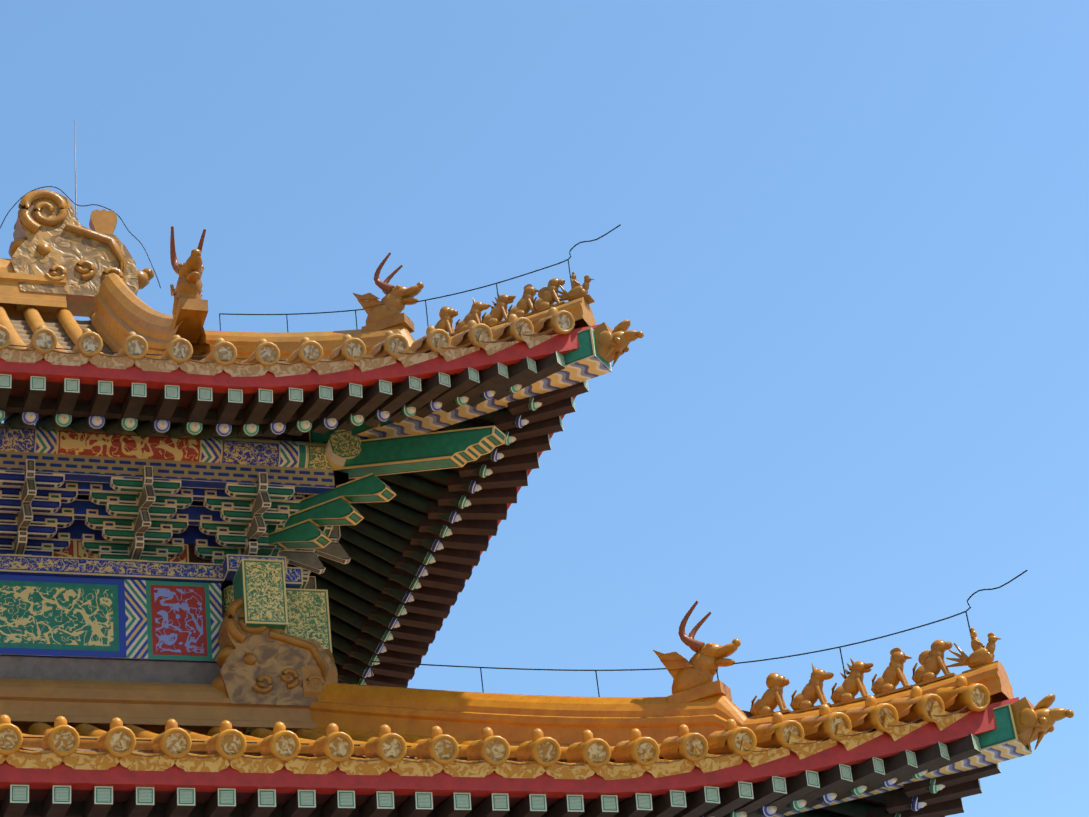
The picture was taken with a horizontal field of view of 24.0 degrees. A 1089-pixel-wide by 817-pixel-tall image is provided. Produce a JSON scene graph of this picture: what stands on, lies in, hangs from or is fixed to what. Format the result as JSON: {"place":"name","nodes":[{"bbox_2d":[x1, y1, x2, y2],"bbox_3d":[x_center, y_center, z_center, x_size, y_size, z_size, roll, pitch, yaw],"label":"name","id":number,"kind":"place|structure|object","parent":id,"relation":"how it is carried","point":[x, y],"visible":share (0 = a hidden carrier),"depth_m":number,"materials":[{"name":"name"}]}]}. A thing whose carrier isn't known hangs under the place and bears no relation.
{"place":"outdoors","nodes":[
{"label":"outdoors","id":0,"kind":"place"},
{"bbox_2d":[0,597,337,734],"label":"ridge","id":1,"kind":"structure","parent":0,"point":[269,677],"depth_m":16.29,"materials":[{"name":"ceramic"}]},
{"bbox_2d":[0,540,236,683],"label":"walls","id":2,"kind":"structure","parent":1,"relation":"on","point":[104,670],"depth_m":16.49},
{"bbox_2d":[0,423,356,662],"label":"structure front","id":3,"kind":"object","parent":2,"relation":"on","point":[75,583],"visible":0.92,"depth_m":16.80,"materials":[{"name":"multicoloured wood"}]},
{"bbox_2d":[0,324,599,439],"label":"rafters","id":4,"kind":"object","parent":3,"relation":"on","point":[89,396],"visible":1,"depth_m":16.21,"materials":[{"name":"red wood"}]},
{"bbox_2d":[0,304,555,365],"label":"roof tiles","id":5,"kind":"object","parent":4,"relation":"on","point":[66,327],"depth_m":20.59,"materials":[{"name":"ceramic"}]},
{"bbox_2d":[0,258,595,362],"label":"ridges","id":6,"kind":"object","parent":5,"relation":"attached to","point":[122,310],"visible":0.46,"depth_m":18.67,"materials":[{"name":"ceramic"}]},
{"bbox_2d":[8,189,643,366],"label":"roof figurines","id":7,"kind":"object","parent":6,"relation":"on","point":[52,236],"visible":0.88,"depth_m":21.48},
{"bbox_2d":[0,307,574,376],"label":"eave tiles","id":8,"kind":"object","parent":4,"relation":"on","point":[350,348],"visible":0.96,"depth_m":16.11,"materials":[{"name":"ceramic"}]},
{"bbox_2d":[221,429,360,631],"bbox_3d":[-2.600,2.544,19.709,0.930,1.656,7.230,4,-33,-18],"label":"beam end","id":9,"kind":"object","parent":2,"relation":"on","point":[258,583],"visible":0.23,"depth_m":16.76,"materials":[{"name":"green wood"}]},
{"bbox_2d":[242,380,588,687],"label":"rafters","id":10,"kind":"object","parent":9,"relation":"attached to","point":[415,547],"visible":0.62,"depth_m":18.04,"materials":[{"name":"brown wood"}]},
{"bbox_2d":[0,0,1088,816],"label":"sky","id":11,"kind":"structure","parent":0,"point":[849,251],"materials":[{"name":"blue"}]},
{"bbox_3d":[-0.500,1.148,16.386,4.619,4.575,4.619,4,-33,-18],"label":"corner boarding","id":12,"kind":"object","parent":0,"visible":0},
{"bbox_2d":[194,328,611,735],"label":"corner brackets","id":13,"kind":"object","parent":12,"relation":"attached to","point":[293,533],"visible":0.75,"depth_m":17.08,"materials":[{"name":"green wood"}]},
{"bbox_2d":[0,697,1018,816],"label":"rafters","id":14,"kind":"object","parent":12,"relation":"hanging from","point":[793,781],"visible":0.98,"depth_m":13.36,"materials":[{"name":"red wood"}]},
{"bbox_2d":[2,693,967,765],"bbox_3d":[-4.044,1.677,13.719,12.487,1.542,3.174,4,-33,-18],"label":"end cap","id":15,"kind":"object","parent":14,"relation":"on","point":[86,730],"depth_m":13.99,"materials":[{"name":"ceramic"}]},
{"bbox_2d":[0,119,1027,747],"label":"wires","id":16,"kind":"object","parent":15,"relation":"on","point":[500,319],"visible":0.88,"depth_m":16.25,"materials":[{"name":"metal"}]},
{"bbox_2d":[292,661,1013,746],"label":"ridge","id":17,"kind":"structure","parent":15,"relation":"on","point":[460,717],"depth_m":15.60,"materials":[{"name":"ceramic"}]},
{"bbox_2d":[653,601,1073,816],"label":"roof figurines","id":18,"kind":"object","parent":17,"relation":"on","point":[1022,724],"visible":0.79,"depth_m":14.67},
{"bbox_2d":[0,676,989,779],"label":"roof tiles","id":19,"kind":"object","parent":14,"relation":"on","point":[62,736],"visible":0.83,"depth_m":13.37,"materials":[{"name":"ceramic"}]},
{"bbox_3d":[-0.321,3.791,17.995,3.174,1.542,9.429,4,-33,-18],"label":"lower side roof","id":20,"kind":"object","parent":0,"visible":0},
{"bbox_2d":[742,710,1000,816],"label":"rafters","id":21,"kind":"object","parent":20,"relation":"attached to","point":[942,796],"visible":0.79,"depth_m":14.54,"materials":[{"name":"brown wood"}]}
]}

